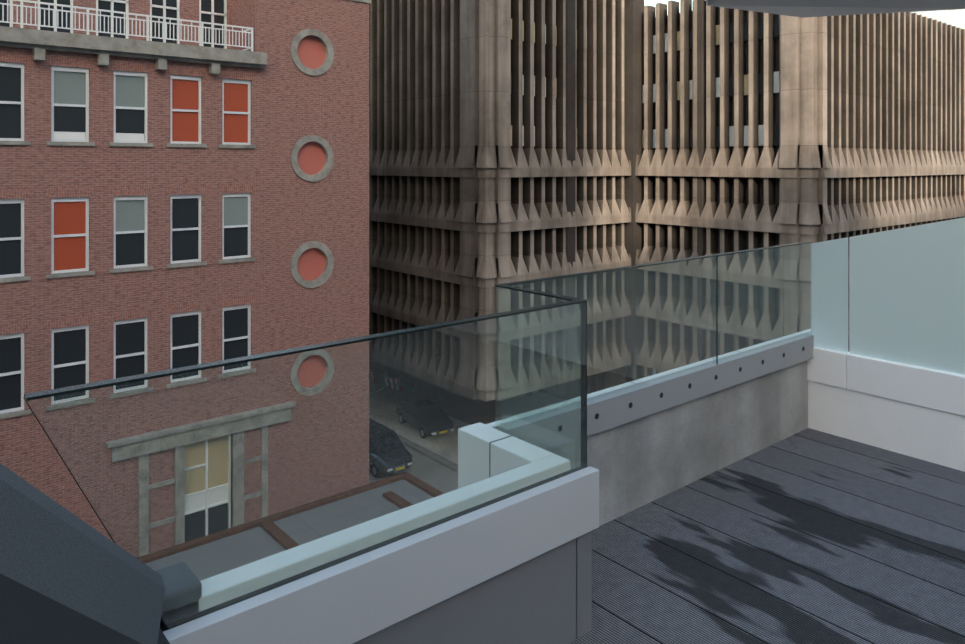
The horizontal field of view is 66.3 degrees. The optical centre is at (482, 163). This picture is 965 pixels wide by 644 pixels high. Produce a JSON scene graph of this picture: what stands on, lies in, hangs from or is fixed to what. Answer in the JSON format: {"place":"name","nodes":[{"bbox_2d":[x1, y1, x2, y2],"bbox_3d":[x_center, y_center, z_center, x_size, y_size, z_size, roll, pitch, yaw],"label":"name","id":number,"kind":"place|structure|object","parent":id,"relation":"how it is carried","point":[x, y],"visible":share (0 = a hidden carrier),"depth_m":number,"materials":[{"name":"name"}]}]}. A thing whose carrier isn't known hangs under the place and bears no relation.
{"place":"outdoors","nodes":[
{"label":"outdoors","id":0,"kind":"place"},
{"bbox_2d":[0,0,368,557],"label":"brick building walls","id":1,"kind":"structure","parent":0,"point":[292,104],"depth_m":24.04,"materials":[{"name":"red brick"}]},
{"bbox_2d":[10,0,230,535],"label":"white building frames","id":2,"kind":"structure","parent":1,"relation":"attached to","point":[132,137],"depth_m":24.11,"materials":[{"name":"white paint"}]},
{"bbox_2d":[0,0,247,541],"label":"window panes","id":3,"kind":"structure","parent":1,"relation":"attached to","point":[69,346],"depth_m":22.62,"materials":[{"name":"grey glass"}]},
{"bbox_2d":[0,62,250,413],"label":"window frames","id":4,"kind":"structure","parent":1,"relation":"attached to","point":[53,104],"depth_m":22.47,"materials":[{"name":"white wood"}]},
{"bbox_2d":[0,52,255,335],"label":"brick building lintels","id":5,"kind":"object","parent":1,"relation":"attached to","point":[84,192],"visible":0.96,"depth_m":22.30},
{"bbox_2d":[54,71,247,231],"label":"window blinds","id":6,"kind":"object","parent":1,"relation":"attached to","point":[69,87],"visible":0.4,"depth_m":22.47,"materials":[{"name":"white fabric"}]},
{"bbox_2d":[54,79,247,270],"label":"window blinds","id":7,"kind":"object","parent":1,"relation":"attached to","point":[69,218],"visible":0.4,"depth_m":23.44,"materials":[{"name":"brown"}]},
{"bbox_2d":[0,0,370,556],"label":"stone trim","id":8,"kind":"structure","parent":1,"relation":"attached to","point":[102,48],"depth_m":23.29,"materials":[{"name":"grey stone"}]},
{"bbox_2d":[0,0,252,50],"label":"balcony railing","id":9,"kind":"object","parent":8,"relation":"on","point":[87,13],"visible":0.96,"depth_m":22.11,"materials":[{"name":"white metal"}]},
{"bbox_2d":[185,435,227,494],"bbox_3d":[-8.997,9.729,24.067,1.570,1.730,0.001,0,0,-40],"label":"window blind","id":10,"kind":"object","parent":1,"relation":"attached to","point":[222,452],"depth_m":24.11,"materials":[{"name":"beige fabric"}]},
{"bbox_2d":[297,36,324,387],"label":"round windows","id":11,"kind":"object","parent":1,"relation":"attached to","point":[311,158],"visible":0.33,"depth_m":26.42,"materials":[{"name":"red glass"}]},
{"bbox_2d":[137,472,443,563],"bbox_3d":[-7.454,11.793,14.658,19.590,3.600,7.970,0,0,-40],"label":"corten canopy frame","id":12,"kind":"object","parent":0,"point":[394,497],"depth_m":20.89,"materials":[{"name":"metal"}]},
{"bbox_2d":[146,479,433,580],"bbox_3d":[-7.469,10.123,14.567,19.450,0.060,7.850,0,0,-40],"label":"canopy glass","id":13,"kind":"object","parent":12,"relation":"in","point":[264,540],"depth_m":20.18,"materials":[{"name":"grey glass"}]},
{"bbox_2d":[287,480,422,536],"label":"canopy joints","id":14,"kind":"object","parent":12,"relation":"attached to","point":[404,491],"depth_m":21.60,"materials":[{"name":"metal"}]},
{"bbox_2d":[369,446,457,493],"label":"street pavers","id":15,"kind":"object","parent":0,"point":[445,476],"depth_m":32.44,"materials":[{"name":"grey stone"}]},
{"bbox_2d":[369,418,411,476],"bbox_3d":[-4.922,12.834,33.570,1.860,1.520,4.270,0,0,-40],"label":"car","id":16,"kind":"object","parent":15,"relation":"on","point":[379,448],"depth_m":32.39,"materials":[{"name":"grey paint"}]},
{"bbox_2d":[369,369,565,463],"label":"street pavement","id":17,"kind":"structure","parent":0,"point":[411,429],"depth_m":40.21,"materials":[{"name":"grey asphalt"}]},
{"bbox_2d":[369,372,403,396],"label":"bicycle","id":18,"kind":"object","parent":17,"relation":"on","point":[386,380],"depth_m":43.56,"materials":[{"name":"black metal"}]},
{"bbox_2d":[396,400,453,438],"bbox_3d":[-2.952,12.879,37.686,1.820,1.190,3.970,0,0,-32],"label":"car","id":19,"kind":"object","parent":17,"relation":"on","point":[417,415],"depth_m":37.02,"materials":[{"name":"grey paint"}]},
{"bbox_2d":[369,359,500,424],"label":"brutalist plinth","id":20,"kind":"structure","parent":17,"relation":"on","point":[452,394],"depth_m":39.55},
{"bbox_2d":[369,0,478,398],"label":"building facade","id":21,"kind":"structure","parent":20,"relation":"on","point":[423,148],"depth_m":34.90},
{"bbox_2d":[502,388,543,402],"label":"fence steel bars","id":22,"kind":"object","parent":17,"relation":"on","point":[524,395],"depth_m":42.47,"materials":[{"name":"black metal"}]},
{"bbox_2d":[644,0,692,14],"label":"sky","id":23,"kind":"structure","parent":0,"point":[646,2],"materials":[{"name":"white"}]},
{"bbox_2d":[706,0,964,17],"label":"roof overhang","id":24,"kind":"object","parent":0,"point":[808,8],"visible":1,"depth_m":2.90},
{"bbox_2d":[911,9,964,28],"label":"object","id":25,"kind":"object","parent":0,"point":[956,17],"depth_m":157.99,"materials":[{"name":"white"}]},
{"label":"ground","id":26,"kind":"structure","parent":0,"visible":0},
{"bbox_2d":[396,433,457,472],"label":"street kerb","id":27,"kind":"structure","parent":26,"relation":"on","point":[442,460],"depth_m":34.37,"materials":[{"name":"concrete"}]},
{"bbox_2d":[160,329,810,626],"bbox_3d":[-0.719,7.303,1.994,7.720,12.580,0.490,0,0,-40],"label":"coping","id":28,"kind":"object","parent":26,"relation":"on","point":[231,578],"depth_m":2.22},
{"bbox_2d":[500,288,580,467],"bbox_3d":[0.203,0.783,2.697,0.028,0.620,0.390,0,0,-40],"label":"glass panel","id":29,"kind":"object","parent":28,"relation":"on","point":[514,379],"visible":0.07,"depth_m":2.67,"materials":[{"name":"clear glass"}]},
{"bbox_2d":[489,351,738,477],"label":"facade sealant joints","id":30,"kind":"object","parent":28,"relation":"in","point":[510,436],"depth_m":2.69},
{"bbox_2d":[476,0,964,401],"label":"office building","id":31,"kind":"structure","parent":26,"relation":"on","point":[804,163],"depth_m":33.45,"materials":[{"name":"beige concrete"}]},
{"bbox_2d":[511,19,748,147],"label":"window blinds","id":32,"kind":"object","parent":31,"relation":"in","point":[746,84],"visible":0.04,"depth_m":34.42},
{"bbox_2d":[511,0,778,369],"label":"brutalist recesses","id":33,"kind":"object","parent":31,"relation":"attached to","point":[633,104],"visible":0.15,"depth_m":34.82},
{"bbox_2d":[511,15,778,380],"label":"window blinds","id":34,"kind":"object","parent":31,"relation":"attached to","point":[761,127],"visible":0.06,"depth_m":33.94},
{"bbox_2d":[511,0,963,382],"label":"brutalist fin cheeks","id":35,"kind":"object","parent":31,"relation":"attached to","point":[618,112],"visible":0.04,"depth_m":35.30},
{"bbox_3d":[-2.523,7.626,-16.939,34.700,11.935,27.115,0,0,-40],"label":"terrace building","id":36,"kind":"object","parent":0,"visible":0},
{"bbox_2d":[569,428,964,643],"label":"terrace deck","id":37,"kind":"structure","parent":36,"relation":"on","point":[809,536],"depth_m":3.01,"materials":[{"name":"grey wood"}]},
{"bbox_2d":[0,574,169,643],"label":"sloped roof side","id":38,"kind":"object","parent":37,"relation":"on","point":[28,615],"visible":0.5,"depth_m":1.14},
{"bbox_2d":[0,463,164,643],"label":"roof cheek flashing","id":39,"kind":"object","parent":38,"relation":"on","point":[53,549],"visible":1,"depth_m":1.27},
{"bbox_2d":[160,466,583,631],"bbox_3d":[-0.332,1.319,1.972,1.785,0.548,0.040,0,0,-40],"label":"glazing channel","id":40,"kind":"object","parent":37,"relation":"on","point":[318,568],"visible":0.22,"depth_m":1.97,"materials":[{"name":"black metal"}]},
{"bbox_2d":[156,562,201,625],"bbox_3d":[-0.787,1.056,1.703,0.240,0.155,0.130,0,0,-40],"label":"end cap","id":41,"kind":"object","parent":40,"relation":"on","point":[184,576],"depth_m":1.72,"materials":[{"name":"grey metal"}]},
{"bbox_2d":[30,303,585,626],"bbox_3d":[-0.287,0.783,2.015,1.650,0.620,0.028,0,0,-40],"label":"glass pane","id":42,"kind":"object","parent":40,"relation":"in","point":[168,423],"visible":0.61,"depth_m":1.91,"materials":[{"name":"clear glass"}]},
{"bbox_2d":[24,241,811,629],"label":"polished glass edges","id":43,"kind":"object","parent":40,"relation":"on","point":[292,351],"visible":0.92,"depth_m":2.17,"materials":[{"name":"glass"}]},
{"bbox_2d":[353,531,591,643],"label":"parapet panel","id":44,"kind":"structure","parent":37,"relation":"on","point":[545,598],"depth_m":2.31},
{"bbox_2d":[163,466,598,643],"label":"parapet fascia","id":45,"kind":"structure","parent":44,"relation":"attached to","point":[355,599],"depth_m":2.01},
{"bbox_2d":[548,360,807,525],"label":"concrete wall","id":46,"kind":"structure","parent":37,"relation":"on","point":[640,462],"depth_m":3.69,"materials":[{"name":"grey concrete"}]},
{"bbox_2d":[497,333,813,449],"bbox_3d":[1.022,1.096,3.670,2.460,0.135,0.065,0,0,-40],"label":"balustrade base rail","id":47,"kind":"object","parent":46,"relation":"on","point":[616,410],"visible":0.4,"depth_m":3.51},
{"bbox_2d":[495,243,811,429],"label":"glass panes","id":48,"kind":"object","parent":47,"relation":"in","point":[617,278],"visible":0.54,"depth_m":3.49,"materials":[{"name":"clear glass"}]},
{"bbox_2d":[519,347,804,439],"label":"parapet channel holes","id":49,"kind":"object","parent":47,"relation":"attached to","point":[661,395],"visible":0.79,"depth_m":3.48,"materials":[{"name":"black rubber"}]},
{"bbox_2d":[808,380,964,471],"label":"low wall","id":50,"kind":"structure","parent":37,"relation":"on","point":[935,436],"depth_m":4.11,"materials":[{"name":"white paint"}]},
{"bbox_2d":[807,347,964,415],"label":"fascia","id":51,"kind":"structure","parent":50,"relation":"on","point":[929,388],"depth_m":4.09,"materials":[{"name":"white metal"}]},
{"bbox_2d":[811,217,964,375],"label":"frosted glass panel","id":52,"kind":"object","parent":51,"relation":"on","point":[907,295],"visible":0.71,"depth_m":4.10,"materials":[{"name":"white glass"}]}
]}

